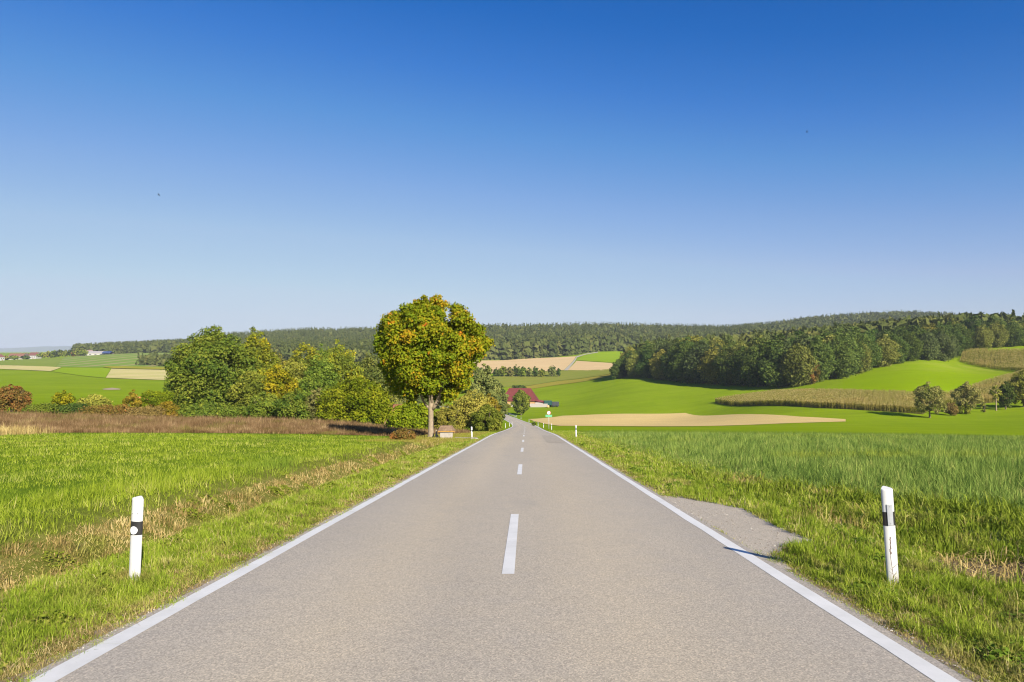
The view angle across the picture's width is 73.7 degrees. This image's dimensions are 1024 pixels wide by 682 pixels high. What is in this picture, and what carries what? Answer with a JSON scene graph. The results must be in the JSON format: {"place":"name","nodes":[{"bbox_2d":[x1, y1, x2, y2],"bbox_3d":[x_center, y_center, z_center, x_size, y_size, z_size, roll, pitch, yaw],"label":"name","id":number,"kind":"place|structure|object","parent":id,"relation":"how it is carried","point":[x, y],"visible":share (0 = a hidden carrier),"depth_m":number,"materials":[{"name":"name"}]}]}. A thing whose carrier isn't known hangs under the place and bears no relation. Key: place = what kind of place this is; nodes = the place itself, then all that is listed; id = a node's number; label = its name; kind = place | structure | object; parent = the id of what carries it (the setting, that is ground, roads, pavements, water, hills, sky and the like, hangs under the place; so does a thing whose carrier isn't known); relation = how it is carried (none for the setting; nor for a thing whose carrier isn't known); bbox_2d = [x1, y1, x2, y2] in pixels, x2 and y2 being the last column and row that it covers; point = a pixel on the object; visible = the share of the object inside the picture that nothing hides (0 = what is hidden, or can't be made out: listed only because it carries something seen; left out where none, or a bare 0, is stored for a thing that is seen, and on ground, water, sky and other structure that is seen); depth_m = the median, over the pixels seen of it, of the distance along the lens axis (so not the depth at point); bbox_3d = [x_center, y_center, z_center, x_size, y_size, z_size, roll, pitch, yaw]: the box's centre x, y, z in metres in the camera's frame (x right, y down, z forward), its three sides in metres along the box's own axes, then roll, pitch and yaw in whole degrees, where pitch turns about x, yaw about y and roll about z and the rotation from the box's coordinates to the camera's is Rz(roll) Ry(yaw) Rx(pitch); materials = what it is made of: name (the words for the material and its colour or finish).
{"place":"outdoors","nodes":[
{"label":"outdoors","id":0,"kind":"place"},
{"bbox_2d":[0,422,54,435],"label":"tall straw grass","id":1,"kind":"structure","parent":0,"point":[16,430],"depth_m":50.20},
{"bbox_2d":[0,358,62,366],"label":"dull field","id":2,"kind":"structure","parent":0,"point":[51,362],"depth_m":752.13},
{"bbox_2d":[0,346,71,351],"bbox_3d":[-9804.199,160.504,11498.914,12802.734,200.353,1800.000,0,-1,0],"label":"hills","id":3,"kind":"structure","parent":0,"point":[40,349],"depth_m":11218.21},
{"bbox_2d":[52,367,109,377],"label":"pasture","id":4,"kind":"structure","parent":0,"point":[102,372],"depth_m":552.97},
{"bbox_2d":[56,353,168,366],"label":"striped field","id":5,"kind":"structure","parent":0,"point":[128,359],"depth_m":770.99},
{"bbox_2d":[106,369,167,379],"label":"hay field","id":6,"kind":"structure","parent":0,"point":[139,374],"depth_m":534.43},
{"bbox_2d":[0,437,454,593],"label":"ditch grass","id":7,"kind":"structure","parent":0,"point":[175,526],"depth_m":12.19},
{"bbox_2d":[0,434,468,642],"bbox_3d":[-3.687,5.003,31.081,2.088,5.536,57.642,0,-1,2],"label":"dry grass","id":8,"kind":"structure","parent":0,"point":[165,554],"depth_m":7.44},
{"bbox_2d":[0,429,505,681],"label":"road shoulder","id":9,"kind":"object","parent":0,"point":[141,613],"visible":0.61,"depth_m":6.37},
{"bbox_2d":[21,406,972,681],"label":"road","id":10,"kind":"structure","parent":0,"point":[613,578],"depth_m":5.92,"materials":[{"name":"asphalt"}]},
{"bbox_2d":[30,419,512,681],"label":"edge line","id":11,"kind":"object","parent":10,"relation":"on","point":[58,672],"visible":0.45,"depth_m":5.84,"materials":[{"name":"paint"}]},
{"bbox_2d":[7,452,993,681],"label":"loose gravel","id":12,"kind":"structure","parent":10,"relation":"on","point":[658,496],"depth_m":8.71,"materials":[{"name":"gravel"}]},
{"bbox_2d":[502,429,524,573],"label":"road marking","id":13,"kind":"object","parent":10,"relation":"on","point":[509,559],"visible":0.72,"depth_m":8.65,"materials":[{"name":"paint"}]},
{"bbox_2d":[514,417,959,681],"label":"edge line","id":14,"kind":"object","parent":10,"relation":"on","point":[926,668],"visible":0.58,"depth_m":6.01,"materials":[{"name":"paint"}]},
{"bbox_2d":[0,344,1023,681],"bbox_3d":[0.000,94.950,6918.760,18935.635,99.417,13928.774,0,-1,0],"label":"ground","id":15,"kind":"structure","parent":0,"point":[636,394],"depth_m":51.58,"materials":[{"name":"green plant"}]},
{"bbox_2d":[0,384,33,411],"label":"bush","id":16,"kind":"object","parent":15,"relation":"on","point":[16,398],"visible":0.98,"depth_m":94.96,"materials":[{"name":"orange plant"}]},
{"bbox_2d":[22,402,62,413],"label":"bush","id":17,"kind":"object","parent":15,"relation":"on","point":[50,407],"visible":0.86,"depth_m":91.64,"materials":[{"name":"green plant"}]},
{"bbox_2d":[76,394,113,407],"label":"bush","id":18,"kind":"object","parent":15,"relation":"on","point":[92,399],"visible":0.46,"depth_m":97.00,"materials":[{"name":"yellow plant"}]},
{"bbox_2d":[78,404,130,415],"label":"bush","id":19,"kind":"object","parent":15,"relation":"on","point":[109,409],"visible":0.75,"depth_m":90.39,"materials":[{"name":"orange plant"}]},
{"bbox_2d":[72,337,196,355],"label":"distant wood","id":20,"kind":"object","parent":15,"relation":"on","point":[148,346],"visible":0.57,"depth_m":1106.48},
{"bbox_2d":[129,496,143,580],"bbox_3d":[-3.762,2.127,6.834,0.117,1.133,0.107,2,-1,0],"label":"delineator post","id":21,"kind":"object","parent":15,"relation":"on","point":[136,530],"visible":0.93,"depth_m":6.80,"materials":[{"name":"plastic"}]},
{"bbox_2d":[121,404,166,416],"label":"bush","id":22,"kind":"object","parent":15,"relation":"on","point":[151,411],"visible":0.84,"depth_m":91.83,"materials":[{"name":"brown plant"}]},
{"bbox_2d":[135,351,178,366],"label":"dark thicket","id":23,"kind":"object","parent":15,"relation":"on","point":[154,358],"visible":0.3,"depth_m":686.96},
{"bbox_2d":[140,389,174,407],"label":"hedge","id":24,"kind":"object","parent":15,"relation":"on","point":[155,399],"visible":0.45,"depth_m":101.64,"materials":[{"name":"green plant"}]},
{"bbox_2d":[0,432,404,543],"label":"meadow grass","id":25,"kind":"structure","parent":15,"relation":"on","point":[150,488],"depth_m":20.17,"materials":[{"name":"plant"}]},
{"bbox_2d":[176,401,244,418],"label":"bush","id":26,"kind":"object","parent":15,"relation":"on","point":[213,409],"visible":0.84,"depth_m":94.78,"materials":[{"name":"green plant"}]},
{"bbox_2d":[161,324,264,416],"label":"oak tree","id":27,"kind":"object","parent":15,"relation":"on","point":[213,380],"visible":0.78,"depth_m":107.49,"materials":[{"name":"green plant"}]},
{"bbox_2d":[0,443,468,673],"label":"broadleaf weeds","id":28,"kind":"object","parent":15,"relation":"on","point":[280,493],"visible":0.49,"depth_m":12.54,"materials":[{"name":"green plant"}]},
{"bbox_2d":[0,407,470,435],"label":"withered weeds","id":29,"kind":"object","parent":15,"relation":"on","point":[78,422],"visible":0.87,"depth_m":62.61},
{"bbox_2d":[0,439,480,681],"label":"dry grass","id":30,"kind":"structure","parent":15,"relation":"on","point":[106,625],"depth_m":6.07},
{"bbox_2d":[225,370,271,413],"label":"broadleaf tree","id":31,"kind":"object","parent":15,"relation":"on","point":[242,391],"visible":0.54,"depth_m":104.21,"materials":[{"name":"green plant"}]},
{"bbox_2d":[0,432,497,681],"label":"verge grass","id":32,"kind":"structure","parent":15,"relation":"on","point":[45,605],"depth_m":7.26,"materials":[{"name":"plant"}]},
{"bbox_2d":[234,326,280,382],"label":"birch tree","id":33,"kind":"object","parent":15,"relation":"on","point":[262,352],"visible":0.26,"depth_m":115.05,"materials":[{"name":"green plant"}]},
{"bbox_2d":[240,391,281,419],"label":"bush","id":34,"kind":"object","parent":15,"relation":"on","point":[261,403],"visible":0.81,"depth_m":96.43,"materials":[{"name":"green plant"}]},
{"bbox_2d":[259,364,302,398],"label":"maple tree","id":35,"kind":"object","parent":15,"relation":"on","point":[277,386],"visible":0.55,"depth_m":107.16,"materials":[{"name":"yellow plant"}]},
{"bbox_2d":[205,326,380,367],"bbox_3d":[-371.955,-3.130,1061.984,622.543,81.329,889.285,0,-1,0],"label":"distant wood","id":36,"kind":"object","parent":15,"relation":"on","point":[285,343],"visible":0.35,"depth_m":1001.84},
{"bbox_2d":[272,388,315,420],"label":"bush","id":37,"kind":"object","parent":15,"relation":"on","point":[290,405],"visible":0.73,"depth_m":91.93,"materials":[{"name":"green plant"}]},
{"bbox_2d":[279,359,318,390],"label":"broadleaf tree","id":38,"kind":"object","parent":15,"relation":"on","point":[294,371],"visible":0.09,"depth_m":116.96,"materials":[{"name":"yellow plant"}]},
{"bbox_2d":[281,342,323,376],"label":"birch tree","id":39,"kind":"object","parent":15,"relation":"on","point":[305,361],"visible":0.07,"depth_m":125.23,"materials":[{"name":"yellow plant"}]},
{"bbox_2d":[303,387,326,420],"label":"bush","id":40,"kind":"object","parent":15,"relation":"on","point":[312,406],"visible":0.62,"depth_m":91.92,"materials":[{"name":"green plant"}]},
{"bbox_2d":[298,343,339,419],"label":"broadleaf tree","id":41,"kind":"object","parent":15,"relation":"on","point":[326,375],"visible":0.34,"depth_m":112.56,"materials":[{"name":"green plant"}]},
{"bbox_2d":[312,339,367,415],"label":"birch tree","id":42,"kind":"object","parent":15,"relation":"on","point":[337,360],"visible":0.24,"depth_m":120.39,"materials":[{"name":"green plant"}]},
{"bbox_2d":[315,376,394,424],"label":"bush","id":43,"kind":"object","parent":15,"relation":"on","point":[370,400],"visible":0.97,"depth_m":89.30,"materials":[{"name":"green plant"}]},
{"bbox_2d":[355,351,401,422],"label":"broadleaf tree","id":44,"kind":"object","parent":15,"relation":"on","point":[370,372],"visible":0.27,"depth_m":126.01,"materials":[{"name":"green plant"}]},
{"bbox_2d":[384,400,435,429],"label":"bush","id":45,"kind":"object","parent":15,"relation":"on","point":[412,416],"visible":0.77,"depth_m":73.93,"materials":[{"name":"green plant"}]},
{"bbox_2d":[358,431,489,446],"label":"tree foot grass","id":46,"kind":"object","parent":15,"relation":"on","point":[461,435],"visible":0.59,"depth_m":45.22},
{"bbox_2d":[371,294,495,437],"bbox_3d":[-6.001,1.988,51.022,8.794,11.084,8.886,1,-1,-45],"label":"maple tree","id":47,"kind":"object","parent":15,"relation":"on","point":[424,349],"visible":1,"depth_m":48.59,"materials":[{"name":"green plant"}]},
{"bbox_2d":[433,404,466,430],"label":"bush","id":48,"kind":"object","parent":15,"relation":"on","point":[446,416],"visible":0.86,"depth_m":73.05,"materials":[{"name":"green plant"}]},
{"bbox_2d":[452,389,500,430],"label":"bush","id":49,"kind":"object","parent":15,"relation":"on","point":[477,402],"visible":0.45,"depth_m":94.04,"materials":[{"name":"yellow plant"}]},
{"bbox_2d":[469,404,502,430],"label":"bush","id":50,"kind":"object","parent":15,"relation":"on","point":[487,416],"visible":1,"depth_m":89.01,"materials":[{"name":"green plant"}]},
{"bbox_2d":[470,363,501,403],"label":"tree","id":51,"kind":"object","parent":15,"relation":"on","point":[487,381],"visible":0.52,"depth_m":148.45,"materials":[{"name":"green plant"}]},
{"bbox_2d":[510,389,530,414],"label":"broadleaf tree","id":52,"kind":"object","parent":15,"relation":"on","point":[521,399],"visible":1,"depth_m":302.69,"materials":[{"name":"green plant"}]},
{"bbox_2d":[506,388,543,406],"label":"red barn","id":53,"kind":"structure","parent":15,"relation":"on","point":[510,392],"depth_m":360.57,"materials":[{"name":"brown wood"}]},
{"bbox_2d":[482,321,759,339],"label":"distant wood","id":54,"kind":"object","parent":15,"relation":"on","point":[505,331],"visible":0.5,"depth_m":1231.72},
{"bbox_2d":[475,324,782,359],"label":"distant wood","id":55,"kind":"object","parent":15,"relation":"on","point":[553,345],"visible":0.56,"depth_m":898.95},
{"bbox_2d":[634,350,654,377],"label":"broadleaf tree","id":56,"kind":"object","parent":15,"relation":"on","point":[641,368],"visible":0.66,"depth_m":411.00,"materials":[{"name":"green plant"}]},
{"bbox_2d":[647,349,669,379],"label":"broadleaf tree","id":57,"kind":"object","parent":15,"relation":"on","point":[656,372],"visible":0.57,"depth_m":400.14,"materials":[{"name":"green plant"}]},
{"bbox_2d":[658,343,678,381],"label":"broadleaf tree","id":58,"kind":"object","parent":15,"relation":"on","point":[671,351],"visible":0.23,"depth_m":391.02,"materials":[{"name":"green plant"}]},
{"bbox_2d":[668,343,693,383],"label":"broadleaf tree","id":59,"kind":"object","parent":15,"relation":"on","point":[679,369],"visible":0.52,"depth_m":377.34,"materials":[{"name":"green plant"}]},
{"bbox_2d":[681,339,710,383],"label":"broadleaf tree","id":60,"kind":"object","parent":15,"relation":"on","point":[693,362],"visible":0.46,"depth_m":367.07,"materials":[{"name":"green plant"}]},
{"bbox_2d":[694,347,720,384],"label":"broadleaf tree","id":61,"kind":"object","parent":15,"relation":"on","point":[707,362],"visible":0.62,"depth_m":356.78,"materials":[{"name":"green plant"}]},
{"bbox_2d":[712,347,735,385],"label":"broadleaf tree","id":62,"kind":"object","parent":15,"relation":"on","point":[722,366],"visible":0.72,"depth_m":345.00,"materials":[{"name":"green plant"}]},
{"bbox_2d":[726,346,750,385],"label":"broadleaf tree","id":63,"kind":"object","parent":15,"relation":"on","point":[738,357],"visible":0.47,"depth_m":336.56,"materials":[{"name":"green plant"}]},
{"bbox_2d":[664,495,813,568],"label":"layby","id":64,"kind":"structure","parent":15,"relation":"on","point":[737,518],"depth_m":10.32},
{"bbox_2d":[739,350,770,386],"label":"broadleaf tree","id":65,"kind":"object","parent":15,"relation":"on","point":[751,377],"visible":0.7,"depth_m":325.26,"materials":[{"name":"green plant"}]},
{"bbox_2d":[758,343,789,387],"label":"broadleaf tree","id":66,"kind":"object","parent":15,"relation":"on","point":[769,371],"visible":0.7,"depth_m":313.10,"materials":[{"name":"green plant"}]},
{"bbox_2d":[549,430,1023,681],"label":"verge grass","id":67,"kind":"structure","parent":15,"relation":"on","point":[945,589],"depth_m":7.35,"materials":[{"name":"plant"}]},
{"bbox_2d":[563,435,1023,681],"bbox_3d":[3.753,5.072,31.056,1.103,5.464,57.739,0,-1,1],"label":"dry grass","id":68,"kind":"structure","parent":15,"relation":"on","point":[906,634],"depth_m":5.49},
{"bbox_2d":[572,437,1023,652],"bbox_3d":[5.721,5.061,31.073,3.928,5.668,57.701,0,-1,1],"label":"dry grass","id":69,"kind":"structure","parent":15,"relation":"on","point":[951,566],"depth_m":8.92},
{"bbox_2d":[779,343,818,386],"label":"broadleaf tree","id":70,"kind":"object","parent":15,"relation":"on","point":[796,366],"visible":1,"depth_m":304.06,"materials":[{"name":"green plant"}]},
{"bbox_2d":[578,429,1023,511],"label":"cereal crop","id":71,"kind":"object","parent":15,"relation":"on","point":[980,467],"visible":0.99,"depth_m":23.79,"materials":[{"name":"plant"}]},
{"bbox_2d":[579,442,1023,669],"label":"broadleaf weeds","id":72,"kind":"object","parent":15,"relation":"on","point":[992,652],"visible":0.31,"depth_m":8.62,"materials":[{"name":"green plant"}]},
{"bbox_2d":[620,309,1023,354],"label":"distant wood","id":73,"kind":"object","parent":15,"relation":"on","point":[890,323],"visible":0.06,"depth_m":418.74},
{"bbox_2d":[805,335,838,382],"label":"broadleaf tree","id":74,"kind":"object","parent":15,"relation":"on","point":[819,349],"visible":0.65,"depth_m":306.24,"materials":[{"name":"green plant"}]},
{"bbox_2d":[717,402,928,413],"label":"corn field","id":75,"kind":"structure","parent":15,"relation":"on","point":[831,407],"depth_m":217.32,"materials":[{"name":"plant"}]},
{"bbox_2d":[715,388,939,413],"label":"corn stand","id":76,"kind":"object","parent":75,"relation":"on","point":[877,400],"visible":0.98,"depth_m":233.74,"materials":[{"name":"beige plant"}]},
{"bbox_2d":[826,335,855,378],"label":"broadleaf tree","id":77,"kind":"object","parent":15,"relation":"on","point":[843,356],"visible":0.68,"depth_m":311.74,"materials":[{"name":"green plant"}]},
{"bbox_2d":[841,333,863,376],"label":"broadleaf tree","id":78,"kind":"object","parent":15,"relation":"on","point":[855,348],"visible":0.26,"depth_m":319.08,"materials":[{"name":"green plant"}]},
{"bbox_2d":[683,467,1023,584],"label":"rank weeds","id":79,"kind":"object","parent":15,"relation":"on","point":[937,508],"visible":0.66,"depth_m":11.29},
{"bbox_2d":[860,335,884,370],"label":"broadleaf tree","id":80,"kind":"object","parent":15,"relation":"on","point":[875,349],"visible":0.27,"depth_m":333.31,"materials":[{"name":"green plant"}]},
{"bbox_2d":[732,310,1022,330],"bbox_3d":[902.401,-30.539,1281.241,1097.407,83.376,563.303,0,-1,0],"label":"distant wood","id":81,"kind":"object","parent":15,"relation":"on","point":[818,321],"visible":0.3,"depth_m":1292.82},
{"bbox_2d":[875,334,902,366],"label":"broadleaf tree","id":82,"kind":"object","parent":15,"relation":"on","point":[891,356],"visible":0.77,"depth_m":340.21,"materials":[{"name":"green plant"}]},
{"bbox_2d":[881,486,898,582],"bbox_3d":[3.710,2.037,6.695,0.117,1.213,0.109,-3,-1,0],"label":"delineator post","id":83,"kind":"object","parent":15,"relation":"on","point":[888,514],"visible":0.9,"depth_m":6.66,"materials":[{"name":"plastic"}]},
{"bbox_2d":[904,331,923,360],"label":"broadleaf tree","id":84,"kind":"object","parent":15,"relation":"on","point":[915,343],"visible":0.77,"depth_m":351.76,"materials":[{"name":"green plant"}]},
{"bbox_2d":[913,381,946,417],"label":"broadleaf tree","id":85,"kind":"object","parent":15,"relation":"on","point":[934,394],"visible":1,"depth_m":188.62,"materials":[{"name":"green plant"}]},
{"bbox_2d":[920,329,940,360],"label":"broadleaf tree","id":86,"kind":"object","parent":15,"relation":"on","point":[930,345],"visible":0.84,"depth_m":359.49,"materials":[{"name":"green plant"}]},
{"bbox_2d":[932,329,956,360],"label":"broadleaf tree","id":87,"kind":"object","parent":15,"relation":"on","point":[948,345],"visible":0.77,"depth_m":366.00,"materials":[{"name":"green plant"}]},
{"bbox_2d":[949,381,984,410],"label":"broadleaf tree","id":88,"kind":"object","parent":15,"relation":"on","point":[971,393],"visible":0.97,"depth_m":202.52,"materials":[{"name":"green plant"}]},
{"bbox_2d":[921,558,1023,583],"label":"bare soil","id":89,"kind":"structure","parent":15,"relation":"on","point":[987,564],"depth_m":7.82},
{"bbox_2d":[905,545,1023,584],"bbox_3d":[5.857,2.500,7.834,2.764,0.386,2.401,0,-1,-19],"label":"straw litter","id":90,"kind":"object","parent":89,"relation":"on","point":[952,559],"visible":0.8,"depth_m":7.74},
{"bbox_2d":[971,324,995,348],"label":"broadleaf tree","id":91,"kind":"object","parent":15,"relation":"on","point":[984,337],"visible":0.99,"depth_m":397.21,"materials":[{"name":"green plant"}]},
{"bbox_2d":[964,352,1023,370],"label":"corn field","id":92,"kind":"structure","parent":15,"relation":"on","point":[990,357],"depth_m":370.35,"materials":[{"name":"plant"}]},
{"bbox_2d":[960,348,1023,370],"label":"corn stand","id":93,"kind":"object","parent":92,"relation":"on","point":[1016,362],"visible":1,"depth_m":361.42,"materials":[{"name":"beige plant"}]},
{"bbox_2d":[989,321,1009,347],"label":"broadleaf tree","id":94,"kind":"object","parent":15,"relation":"on","point":[1000,339],"visible":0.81,"depth_m":402.54,"materials":[{"name":"green plant"}]},
{"bbox_2d":[997,381,1016,408],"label":"broadleaf tree","id":95,"kind":"object","parent":15,"relation":"on","point":[1008,391],"visible":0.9,"depth_m":213.78,"materials":[{"name":"green plant"}]},
{"bbox_2d":[1004,322,1023,346],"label":"broadleaf tree","id":96,"kind":"object","parent":15,"relation":"on","point":[1016,335],"visible":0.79,"depth_m":403.71,"materials":[{"name":"green plant"}]},
{"bbox_2d":[1006,370,1023,406],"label":"broadleaf tree","id":97,"kind":"object","parent":15,"relation":"on","point":[1018,386],"visible":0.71,"depth_m":216.74,"materials":[{"name":"green plant"}]},
{"bbox_2d":[0,0,1023,347],"label":"sky","id":98,"kind":"structure","parent":0,"point":[333,164],"materials":[{"name":"blue"}]},
{"bbox_2d":[473,356,575,374],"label":"stubble field","id":99,"kind":"structure","parent":0,"point":[562,363],"depth_m":747.06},
{"bbox_2d":[492,369,609,387],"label":"olive field","id":100,"kind":"structure","parent":0,"point":[506,380],"depth_m":546.09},
{"bbox_2d":[508,374,611,388],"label":"field margin","id":101,"kind":"object","parent":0,"point":[564,382],"visible":0.7,"depth_m":497.94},
{"bbox_2d":[569,361,612,369],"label":"stubble field","id":102,"kind":"structure","parent":0,"point":[581,365],"depth_m":668.73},
{"bbox_2d":[577,351,622,361],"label":"pasture","id":103,"kind":"structure","parent":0,"point":[609,356],"depth_m":827.43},
{"bbox_2d":[530,413,845,425],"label":"straw field","id":104,"kind":"structure","parent":0,"point":[678,419],"depth_m":230.25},
{"bbox_2d":[546,430,992,681],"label":"road shoulder","id":105,"kind":"object","parent":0,"point":[915,644],"visible":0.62,"depth_m":5.09},
{"bbox_2d":[823,362,1009,392],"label":"hill field","id":106,"kind":"structure","parent":0,"point":[908,377],"depth_m":301.06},
{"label":"corn field","id":107,"kind":"structure","parent":0,"visible":0},
{"bbox_2d":[941,369,1023,404],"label":"corn stand","id":108,"kind":"object","parent":107,"relation":"on","point":[984,387],"visible":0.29,"depth_m":262.25,"materials":[{"name":"beige plant"}]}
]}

